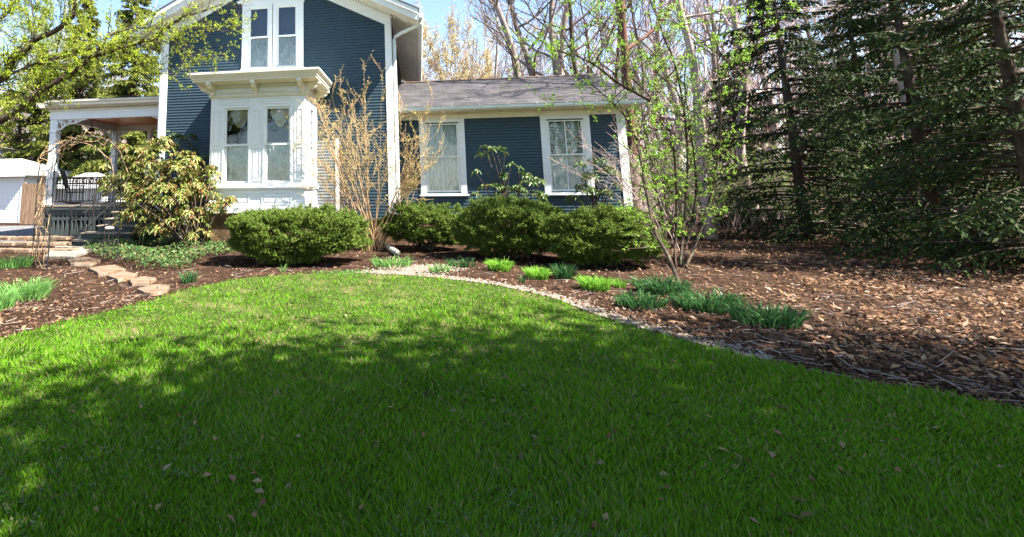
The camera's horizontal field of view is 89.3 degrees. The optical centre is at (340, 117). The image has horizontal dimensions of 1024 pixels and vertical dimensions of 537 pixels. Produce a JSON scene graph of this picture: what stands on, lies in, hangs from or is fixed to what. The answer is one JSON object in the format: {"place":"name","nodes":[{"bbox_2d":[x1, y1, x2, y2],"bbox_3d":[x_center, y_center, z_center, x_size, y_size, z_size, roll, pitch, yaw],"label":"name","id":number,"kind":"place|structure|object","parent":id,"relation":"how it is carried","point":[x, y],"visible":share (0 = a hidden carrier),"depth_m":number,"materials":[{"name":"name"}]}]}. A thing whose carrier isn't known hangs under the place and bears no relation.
{"place":"outdoors","nodes":[
{"label":"outdoors","id":0,"kind":"place"},
{"bbox_2d":[0,225,53,241],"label":"driveway","id":1,"kind":"structure","parent":0,"point":[17,230],"depth_m":19.38,"materials":[{"name":"concrete"}]},
{"bbox_2d":[44,246,96,258],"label":"path","id":2,"kind":"structure","parent":0,"point":[68,254],"depth_m":12.29,"materials":[{"name":"stone"}]},
{"bbox_2d":[0,209,1023,408],"bbox_3d":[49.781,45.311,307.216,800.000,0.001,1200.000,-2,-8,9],"label":"ground","id":3,"kind":"structure","parent":0,"point":[329,258],"depth_m":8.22,"materials":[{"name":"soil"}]},
{"bbox_2d":[0,283,24,310],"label":"grass tuft","id":4,"kind":"object","parent":3,"relation":"on","point":[6,300],"visible":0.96,"depth_m":6.75,"materials":[{"name":"plant"}]},
{"bbox_2d":[0,254,36,268],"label":"grass tuft","id":5,"kind":"object","parent":3,"relation":"on","point":[15,262],"visible":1,"depth_m":10.37,"materials":[{"name":"plant"}]},
{"bbox_2d":[0,277,61,302],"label":"grass tuft","id":6,"kind":"object","parent":3,"relation":"on","point":[37,290],"visible":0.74,"depth_m":7.33,"materials":[{"name":"plant"}]},
{"bbox_2d":[19,182,45,224],"bbox_3d":[-12.364,4.034,23.100,6.171,2.050,0.228,-2,-8,9],"label":"board fence","id":7,"kind":"object","parent":3,"relation":"on","point":[28,204],"visible":0.21,"depth_m":23.38,"materials":[{"name":"wood"}]},
{"bbox_2d":[0,2,68,158],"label":"leafy tree","id":8,"kind":"object","parent":3,"relation":"on","point":[19,88],"visible":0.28,"depth_m":34.45,"materials":[{"name":"green plant"}]},
{"bbox_2d":[0,158,78,222],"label":"garage","id":9,"kind":"structure","parent":3,"relation":"on","point":[15,174],"depth_m":25.50,"materials":[{"name":"grey"}]},
{"bbox_2d":[0,236,79,252],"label":"stone edging","id":10,"kind":"object","parent":3,"relation":"on","point":[27,242],"visible":0.86,"depth_m":13.42,"materials":[{"name":"stone"}]},
{"bbox_2d":[0,49,80,167],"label":"spruce tree","id":11,"kind":"object","parent":3,"relation":"on","point":[38,111],"visible":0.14,"depth_m":34.60,"materials":[{"name":"green plant"}]},
{"bbox_2d":[0,0,92,158],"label":"leafy tree","id":12,"kind":"object","parent":3,"relation":"on","point":[56,37],"visible":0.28,"depth_m":32.76,"materials":[{"name":"green plant"}]},
{"bbox_2d":[2,0,121,173],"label":"spruce tree","id":13,"kind":"object","parent":3,"relation":"on","point":[75,160],"visible":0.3,"depth_m":31.83,"materials":[{"name":"green plant"}]},
{"bbox_2d":[26,5,118,152],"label":"leafy tree","id":14,"kind":"object","parent":3,"relation":"on","point":[60,50],"visible":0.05,"depth_m":41.01,"materials":[{"name":"green plant"}]},
{"bbox_2d":[31,136,122,270],"bbox_3d":[-6.071,1.893,11.244,1.440,2.781,2.121,5,-10,-36],"label":"garden arbor","id":15,"kind":"object","parent":3,"relation":"on","point":[41,195],"visible":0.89,"depth_m":10.99,"materials":[{"name":"brown twig wood"}]},
{"bbox_2d":[30,131,129,268],"bbox_3d":[-5.957,1.780,11.082,1.607,2.967,2.820,5,-10,-36],"label":"climbing vine","id":16,"kind":"object","parent":15,"relation":"attached to","point":[40,225],"visible":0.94,"depth_m":10.73,"materials":[{"name":"beige plant"}]},
{"bbox_2d":[67,257,100,266],"bbox_3d":[-5.723,3.219,10.915,0.629,0.055,1.442,5,-10,-32],"label":"stepping stone","id":17,"kind":"object","parent":3,"relation":"on","point":[83,262],"visible":1,"depth_m":10.73,"materials":[{"name":"stone"}]},
{"bbox_2d":[56,173,124,203],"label":"white shed","id":18,"kind":"structure","parent":3,"relation":"on","point":[86,191],"depth_m":23.99,"materials":[{"name":"grey"}]},
{"bbox_2d":[88,265,125,275],"bbox_3d":[-4.605,3.032,9.695,0.560,0.055,1.055,6,-10,-37],"label":"stepping stone","id":19,"kind":"object","parent":3,"relation":"on","point":[104,270],"visible":0.81,"depth_m":9.63,"materials":[{"name":"stone"}]},
{"bbox_2d":[59,0,159,201],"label":"spruce tree","id":20,"kind":"object","parent":3,"relation":"on","point":[130,86],"visible":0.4,"depth_m":28.43,"materials":[{"name":"green plant"}]},
{"bbox_2d":[107,271,136,282],"bbox_3d":[-4.004,2.926,9.005,0.967,0.055,0.477,-10,-12,48],"label":"stepping stone","id":21,"kind":"object","parent":3,"relation":"on","point":[120,276],"visible":0.95,"depth_m":8.93,"materials":[{"name":"stone"}]},
{"bbox_2d":[0,0,256,133],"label":"maple tree","id":22,"kind":"object","parent":3,"relation":"on","point":[21,53],"visible":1,"depth_m":9.61,"materials":[{"name":"green plant"}]},
{"bbox_2d":[118,131,156,198],"bbox_3d":[-11.657,2.535,28.313,4.471,6.916,5.060,5,-10,-34],"label":"spruce tree","id":23,"kind":"object","parent":3,"relation":"on","point":[155,136],"visible":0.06,"depth_m":28.26,"materials":[{"name":"green plant"}]},
{"bbox_2d":[129,276,155,286],"bbox_3d":[-3.482,2.854,8.539,0.461,0.055,0.728,1,-8,-10],"label":"stepping stone","id":24,"kind":"object","parent":3,"relation":"on","point":[141,280],"visible":0.94,"depth_m":8.42,"materials":[{"name":"stone"}]},
{"bbox_2d":[136,284,169,296],"bbox_3d":[-2.963,2.735,7.748,0.532,0.055,0.660,-2,-8,9],"label":"stepping stone","id":25,"kind":"object","parent":3,"relation":"on","point":[152,290],"visible":0.95,"depth_m":7.65,"materials":[{"name":"stone"}]},
{"bbox_2d":[82,233,232,268],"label":"ivy","id":26,"kind":"object","parent":3,"relation":"on","point":[158,251],"visible":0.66,"depth_m":11.81,"materials":[{"name":"green plant"}]},
{"bbox_2d":[95,136,238,248],"bbox_3d":[-4.897,1.997,13.231,4.705,3.158,1.849,-4,-9,20],"label":"rhododendron","id":27,"kind":"object","parent":3,"relation":"on","point":[180,193],"visible":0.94,"depth_m":12.92,"materials":[{"name":"green plant"}]},
{"bbox_2d":[164,130,209,217],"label":"rhododendron","id":28,"kind":"object","parent":3,"relation":"on","point":[181,137],"visible":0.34,"depth_m":14.92,"materials":[{"name":"green plant"}]},
{"bbox_2d":[178,269,200,283],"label":"bulb leaves","id":29,"kind":"object","parent":3,"relation":"on","point":[189,278],"visible":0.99,"depth_m":8.45,"materials":[{"name":"green plant"}]},
{"bbox_2d":[225,202,374,265],"bbox_3d":[-0.968,2.522,10.727,3.402,1.324,2.064,-2,-8,9],"label":"yew bush","id":30,"kind":"object","parent":3,"relation":"on","point":[251,230],"visible":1,"depth_m":10.14,"materials":[{"name":"green plant"}]},
{"bbox_2d":[36,0,646,248],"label":"house","id":31,"kind":"structure","parent":3,"relation":"on","point":[290,53],"depth_m":14.81,"materials":[{"name":"blue paint"}]},
{"bbox_2d":[59,169,89,203],"bbox_3d":[-9.608,2.497,17.660,0.957,1.224,0.580,2,-9,-16],"label":"rocking chair","id":32,"kind":"object","parent":31,"relation":"on","point":[63,173],"visible":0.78,"depth_m":17.42,"materials":[{"name":"black paint"}]},
{"bbox_2d":[241,4,272,68],"bbox_3d":[-2.626,-2.543,15.837,1.025,2.160,0.575,-2,-8,9],"label":"window","id":33,"kind":"structure","parent":31,"relation":"in","point":[257,52],"depth_m":15.63,"materials":[{"name":"white paint"}]},
{"bbox_2d":[272,1,303,67],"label":"window","id":34,"kind":"structure","parent":31,"relation":"in","point":[288,50],"depth_m":15.48,"materials":[{"name":"white paint"}]},
{"bbox_2d":[417,113,469,195],"bbox_3d":[3.102,1.119,14.926,1.480,2.523,0.245,-2,-8,9],"label":"window","id":35,"kind":"structure","parent":31,"relation":"in","point":[448,174],"depth_m":14.93,"materials":[{"name":"glass"}]},
{"bbox_2d":[538,109,594,194],"bbox_3d":[6.649,1.026,14.539,1.480,2.523,0.585,-2,-8,9],"label":"window","id":36,"kind":"structure","parent":31,"relation":"in","point":[556,142],"depth_m":14.40,"materials":[{"name":"white paint"}]},
{"bbox_2d":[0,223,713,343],"bbox_3d":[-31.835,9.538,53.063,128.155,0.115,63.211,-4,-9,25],"label":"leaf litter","id":37,"kind":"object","parent":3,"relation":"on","point":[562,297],"visible":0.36,"depth_m":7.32,"materials":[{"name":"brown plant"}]},
{"bbox_2d":[287,268,433,274],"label":"weeds","id":38,"kind":"object","parent":3,"relation":"on","point":[347,270],"visible":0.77,"depth_m":9.35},
{"bbox_2d":[278,54,450,251],"bbox_3d":[0.501,0.837,12.852,4.711,5.216,2.596,-2,-8,9],"label":"bare shrub","id":39,"kind":"object","parent":3,"relation":"on","point":[377,243],"visible":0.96,"depth_m":12.76,"materials":[{"name":"beige plant"}]},
{"bbox_2d":[368,253,413,268],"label":"bulb leaves","id":40,"kind":"object","parent":3,"relation":"on","point":[377,261],"visible":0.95,"depth_m":9.89,"materials":[{"name":"green plant"}]},
{"bbox_2d":[382,242,399,255],"bbox_3d":[1.239,3.296,12.283,0.150,0.173,1.510,0,-8,-7],"label":"drain pipe","id":41,"kind":"object","parent":3,"relation":"on","point":[392,250],"visible":0.83,"depth_m":11.87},
{"bbox_2d":[375,199,464,250],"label":"yew bush","id":42,"kind":"object","parent":3,"relation":"on","point":[406,227],"visible":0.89,"depth_m":12.32,"materials":[{"name":"green plant"}]},
{"bbox_2d":[402,0,443,81],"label":"budding tree","id":43,"kind":"object","parent":3,"relation":"on","point":[429,64],"visible":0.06,"depth_m":35.98,"materials":[{"name":"beige plant"}]},
{"bbox_2d":[427,263,454,273],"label":"bulb leaves","id":44,"kind":"object","parent":3,"relation":"on","point":[443,269],"visible":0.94,"depth_m":9.18,"materials":[{"name":"green plant"}]},
{"bbox_2d":[401,0,492,81],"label":"budding tree","id":45,"kind":"object","parent":3,"relation":"on","point":[432,46],"visible":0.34,"depth_m":35.06,"materials":[{"name":"beige plant"}]},
{"bbox_2d":[443,258,475,267],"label":"bulb leaves","id":46,"kind":"object","parent":3,"relation":"on","point":[461,263],"visible":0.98,"depth_m":9.80,"materials":[{"name":"green plant"}]},
{"bbox_2d":[419,8,500,79],"bbox_3d":[9.359,-0.896,35.041,8.194,14.846,6.184,-6,-10,33],"label":"budding tree","id":47,"kind":"object","parent":3,"relation":"on","point":[451,61],"visible":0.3,"depth_m":35.76,"materials":[{"name":"beige plant"}]},
{"bbox_2d":[440,8,510,79],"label":"woodland tree","id":48,"kind":"object","parent":3,"relation":"on","point":[493,44],"visible":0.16,"depth_m":40.28,"materials":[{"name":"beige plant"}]},
{"bbox_2d":[453,27,502,77],"bbox_3d":[10.059,-0.027,36.617,7.060,13.552,4.358,-2,-8,9],"label":"budding tree","id":49,"kind":"object","parent":3,"relation":"on","point":[485,55],"visible":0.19,"depth_m":36.70,"materials":[{"name":"beige plant"}]},
{"bbox_2d":[484,256,513,271],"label":"daylily","id":50,"kind":"object","parent":3,"relation":"on","point":[502,266],"visible":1,"depth_m":9.30,"materials":[{"name":"green plant"}]},
{"bbox_2d":[450,0,548,78],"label":"woodland tree","id":51,"kind":"object","parent":3,"relation":"on","point":[496,75],"visible":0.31,"depth_m":33.24,"materials":[{"name":"brown plant"}]},
{"bbox_2d":[464,0,538,76],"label":"bare tree","id":52,"kind":"object","parent":3,"relation":"on","point":[509,41],"visible":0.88,"depth_m":24.98,"materials":[{"name":"grey plant"}]},
{"bbox_2d":[444,193,566,258],"bbox_3d":[3.795,2.457,11.123,2.854,1.467,2.096,-2,-8,9],"label":"yew bush","id":53,"kind":"object","parent":3,"relation":"on","point":[529,217],"visible":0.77,"depth_m":10.77,"materials":[{"name":"green plant"}]},
{"bbox_2d":[469,144,548,231],"bbox_3d":[4.547,2.096,13.345,2.078,2.776,0.647,-2,-8,9],"label":"rhododendron","id":54,"kind":"object","parent":3,"relation":"on","point":[503,176],"visible":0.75,"depth_m":13.36,"materials":[{"name":"green plant"}]},
{"bbox_2d":[0,0,1023,223],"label":"wood","id":55,"kind":"object","parent":3,"relation":"on","point":[706,90],"visible":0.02,"depth_m":34.95,"materials":[{"name":"brown plant"}]},
{"bbox_2d":[0,213,1023,410],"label":"fallen leaves","id":56,"kind":"object","parent":3,"relation":"on","point":[972,327],"depth_m":6.06,"materials":[{"name":"plant"}]},
{"bbox_2d":[467,0,558,75],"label":"bare tree","id":57,"kind":"object","parent":3,"relation":"on","point":[554,61],"visible":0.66,"depth_m":26.09,"materials":[{"name":"grey plant"}]},
{"bbox_2d":[520,265,554,279],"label":"daylily","id":58,"kind":"object","parent":3,"relation":"on","point":[536,273],"visible":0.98,"depth_m":8.47,"materials":[{"name":"green plant"}]},
{"bbox_2d":[506,0,576,75],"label":"bare tree","id":59,"kind":"object","parent":3,"relation":"on","point":[525,50],"visible":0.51,"depth_m":26.33,"materials":[{"name":"grey plant"}]},
{"bbox_2d":[488,2,605,76],"bbox_3d":[13.775,-1.941,37.537,6.988,17.472,11.915,3,-9,-24],"label":"woodland tree","id":60,"kind":"object","parent":3,"relation":"on","point":[536,45],"visible":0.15,"depth_m":37.88,"materials":[{"name":"brown plant"}]},
{"bbox_2d":[547,262,578,279],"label":"daylily","id":61,"kind":"object","parent":3,"relation":"on","point":[562,272],"visible":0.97,"depth_m":8.49,"materials":[{"name":"green plant"}]},
{"bbox_2d":[493,0,635,74],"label":"bare tree","id":62,"kind":"object","parent":3,"relation":"on","point":[570,30],"visible":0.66,"depth_m":25.32,"materials":[{"name":"brown plant"}]},
{"bbox_2d":[355,263,775,360],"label":"gravel","id":63,"kind":"structure","parent":3,"relation":"on","point":[416,266],"depth_m":6.82,"materials":[{"name":"gravel"}]},
{"bbox_2d":[498,0,658,74],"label":"bare tree","id":64,"kind":"object","parent":3,"relation":"on","point":[564,19],"visible":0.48,"depth_m":27.77,"materials":[{"name":"brown plant"}]},
{"bbox_2d":[572,272,613,291],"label":"daylily","id":65,"kind":"object","parent":3,"relation":"on","point":[591,283],"visible":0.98,"depth_m":7.49,"materials":[{"name":"green plant"}]},
{"bbox_2d":[565,157,624,211],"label":"rhododendron","id":66,"kind":"object","parent":3,"relation":"on","point":[587,176],"visible":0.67,"depth_m":12.93,"materials":[{"name":"green plant"}]},
{"bbox_2d":[526,0,666,85],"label":"bare tree","id":67,"kind":"object","parent":3,"relation":"on","point":[617,54],"visible":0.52,"depth_m":27.15,"materials":[{"name":"red plant"}]},
{"bbox_2d":[542,0,655,131],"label":"woodland tree","id":68,"kind":"object","parent":3,"relation":"on","point":[595,48],"visible":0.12,"depth_m":32.96,"materials":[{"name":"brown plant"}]},
{"bbox_2d":[534,202,670,266],"bbox_3d":[5.189,2.361,10.011,2.472,1.323,1.997,-2,-8,9],"label":"yew bush","id":69,"kind":"object","parent":3,"relation":"on","point":[595,236],"visible":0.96,"depth_m":9.48,"materials":[{"name":"green plant"}]},
{"bbox_2d":[549,113,679,250],"bbox_3d":[6.961,1.584,12.915,3.035,3.610,2.296,-2,-8,9],"label":"bare shrub","id":70,"kind":"object","parent":3,"relation":"on","point":[638,180],"visible":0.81,"depth_m":12.60,"materials":[{"name":"brown plant"}]},
{"bbox_2d":[565,0,673,164],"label":"woodland tree","id":71,"kind":"object","parent":3,"relation":"on","point":[613,67],"visible":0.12,"depth_m":39.81,"materials":[{"name":"green plant"}]},
{"bbox_2d":[611,276,628,287],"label":"daylily","id":72,"kind":"object","parent":3,"relation":"on","point":[618,284],"visible":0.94,"depth_m":7.70,"materials":[{"name":"green plant"}]},
{"bbox_2d":[564,0,682,215],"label":"woodland tree","id":73,"kind":"object","parent":3,"relation":"on","point":[643,107],"visible":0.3,"depth_m":25.71,"materials":[{"name":"plant"}]},
{"bbox_2d":[542,0,728,210],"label":"woodland tree","id":74,"kind":"object","parent":3,"relation":"on","point":[639,34],"visible":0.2,"depth_m":30.57,"materials":[{"name":"green plant"}]},
{"bbox_2d":[612,287,671,310],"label":"strap leaf plant","id":75,"kind":"object","parent":3,"relation":"on","point":[632,302],"visible":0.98,"depth_m":6.43,"materials":[{"name":"plant"}]},
{"bbox_2d":[492,0,800,283],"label":"serviceberry tree","id":76,"kind":"object","parent":3,"relation":"on","point":[672,265],"visible":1,"depth_m":9.97,"materials":[{"name":"green plant"}]},
{"bbox_2d":[618,0,674,217],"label":"bare tree","id":77,"kind":"object","parent":3,"relation":"on","point":[625,74],"visible":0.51,"depth_m":20.87,"materials":[{"name":"red plant"}]},
{"bbox_2d":[624,271,694,296],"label":"strap leaf plant","id":78,"kind":"object","parent":3,"relation":"on","point":[667,285],"visible":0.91,"depth_m":7.21,"materials":[{"name":"plant"}]},
{"bbox_2d":[580,0,743,213],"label":"woodland tree","id":79,"kind":"object","parent":3,"relation":"on","point":[670,89],"visible":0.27,"depth_m":27.50,"materials":[{"name":"brown plant"}]},
{"bbox_2d":[609,0,716,206],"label":"woodland tree","id":80,"kind":"object","parent":3,"relation":"on","point":[643,148],"visible":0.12,"depth_m":32.79,"materials":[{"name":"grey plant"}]},
{"bbox_2d":[610,0,740,212],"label":"woodland tree","id":81,"kind":"object","parent":3,"relation":"on","point":[712,54],"visible":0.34,"depth_m":24.82,"materials":[{"name":"brown plant"}]},
{"bbox_2d":[628,130,733,231],"bbox_3d":[10.323,2.170,17.372,6.847,3.661,3.098,-2,-8,9],"label":"brush","id":82,"kind":"object","parent":3,"relation":"on","point":[666,167],"visible":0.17,"depth_m":16.75,"materials":[{"name":"green plant"}]},
{"bbox_2d":[654,285,749,314],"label":"strap leaf plant","id":83,"kind":"object","parent":3,"relation":"on","point":[690,299],"visible":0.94,"depth_m":6.26,"materials":[{"name":"plant"}]},
{"bbox_2d":[632,134,785,237],"bbox_3d":[10.843,2.112,15.349,5.312,3.191,2.418,0,-8,-4],"label":"brush","id":84,"kind":"object","parent":3,"relation":"on","point":[691,188],"visible":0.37,"depth_m":15.21,"materials":[{"name":"green plant"}]},
{"bbox_2d":[581,0,848,164],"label":"woodland tree","id":85,"kind":"object","parent":3,"relation":"on","point":[662,97],"visible":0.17,"depth_m":30.13,"materials":[{"name":"green plant"}]},
{"bbox_2d":[640,0,817,234],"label":"bare tree","id":86,"kind":"object","parent":3,"relation":"on","point":[739,151],"visible":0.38,"depth_m":16.03,"materials":[{"name":"brown plant"}]},
{"bbox_2d":[631,135,841,230],"bbox_3d":[13.965,2.363,17.474,7.361,3.234,2.852,-2,-8,9],"label":"brush","id":87,"kind":"object","parent":3,"relation":"on","point":[780,177],"visible":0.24,"depth_m":17.10,"materials":[{"name":"green plant"}]},
{"bbox_2d":[659,0,828,191],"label":"woodland tree","id":88,"kind":"object","parent":3,"relation":"on","point":[749,81],"visible":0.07,"depth_m":32.91,"materials":[{"name":"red plant"}]},
{"bbox_2d":[680,56,828,226],"bbox_3d":[16.075,0.955,19.816,4.414,7.198,4.826,0,-8,-2],"label":"hemlock tree","id":89,"kind":"object","parent":3,"relation":"on","point":[734,84],"visible":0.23,"depth_m":19.62,"materials":[{"name":"green plant"}]},
{"bbox_2d":[667,0,850,199],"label":"woodland tree","id":90,"kind":"object","parent":3,"relation":"on","point":[768,85],"visible":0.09,"depth_m":26.80,"materials":[{"name":"brown plant"}]},
{"bbox_2d":[715,297,816,328],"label":"strap leaf plant","id":91,"kind":"object","parent":3,"relation":"on","point":[775,317],"visible":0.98,"depth_m":5.58,"materials":[{"name":"plant"}]},
{"bbox_2d":[658,0,878,239],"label":"bare tree","id":92,"kind":"object","parent":3,"relation":"on","point":[700,89],"visible":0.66,"depth_m":14.79,"materials":[{"name":"brown plant"}]},
{"bbox_2d":[679,152,872,235],"bbox_3d":[13.578,2.375,15.520,5.901,2.657,2.302,-2,-8,9],"label":"brush","id":93,"kind":"object","parent":3,"relation":"on","point":[785,189],"visible":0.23,"depth_m":15.35,"materials":[{"name":"green plant"}]},
{"bbox_2d":[701,1,909,149],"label":"woodland tree","id":94,"kind":"object","parent":3,"relation":"on","point":[793,56],"visible":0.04,"depth_m":33.39,"materials":[{"name":"brown plant"}]},
{"bbox_2d":[686,0,944,248],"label":"hemlock tree","id":95,"kind":"object","parent":3,"relation":"on","point":[801,187],"visible":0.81,"depth_m":14.02,"materials":[{"name":"green plant"}]},
{"bbox_2d":[756,137,902,234],"bbox_3d":[16.200,2.047,15.719,6.567,3.316,2.596,0,-8,-6],"label":"brush","id":96,"kind":"object","parent":3,"relation":"on","point":[830,189],"visible":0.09,"depth_m":15.53,"materials":[{"name":"green plant"}]},
{"bbox_2d":[769,0,890,119],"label":"woodland tree","id":97,"kind":"object","parent":3,"relation":"on","point":[825,63],"visible":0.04,"depth_m":29.90,"materials":[{"name":"brown plant"}]},
{"bbox_2d":[776,1,940,196],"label":"woodland tree","id":98,"kind":"object","parent":3,"relation":"on","point":[808,34],"visible":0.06,"depth_m":24.76,"materials":[{"name":"grey plant"}]},
{"bbox_2d":[811,0,940,159],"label":"woodland tree","id":99,"kind":"object","parent":3,"relation":"on","point":[880,65],"visible":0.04,"depth_m":23.31,"materials":[{"name":"brown plant"}]},
{"bbox_2d":[760,0,1004,228],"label":"hemlock tree","id":100,"kind":"object","parent":3,"relation":"on","point":[852,54],"visible":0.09,"depth_m":18.16,"materials":[{"name":"green plant"}]},
{"bbox_2d":[774,0,1023,267],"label":"hemlock tree","id":101,"kind":"object","parent":3,"relation":"on","point":[928,199],"visible":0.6,"depth_m":11.23,"materials":[{"name":"green plant"}]},
{"bbox_2d":[803,0,1009,244],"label":"bare tree","id":102,"kind":"object","parent":3,"relation":"on","point":[896,58],"visible":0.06,"depth_m":13.14,"materials":[{"name":"brown plant"}]},
{"bbox_2d":[821,0,1023,279],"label":"hemlock tree","id":103,"kind":"object","parent":3,"relation":"on","point":[1001,50],"visible":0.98,"depth_m":9.03,"materials":[{"name":"green plant"}]},
{"bbox_2d":[826,0,1023,238],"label":"hemlock tree","id":104,"kind":"object","parent":3,"relation":"on","point":[957,200],"visible":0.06,"depth_m":15.33,"materials":[{"name":"green plant"}]},
{"bbox_2d":[0,270,1023,536],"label":"lawn","id":105,"kind":"structure","parent":0,"point":[444,283],"depth_m":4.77,"materials":[{"name":"plant"}]},
{"bbox_2d":[0,283,1000,536],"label":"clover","id":106,"kind":"object","parent":105,"relation":"on","point":[252,431],"visible":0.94,"depth_m":2.79,"materials":[{"name":"green plant"}]},
{"bbox_2d":[0,0,1023,184],"label":"sky","id":107,"kind":"structure","parent":0,"point":[434,10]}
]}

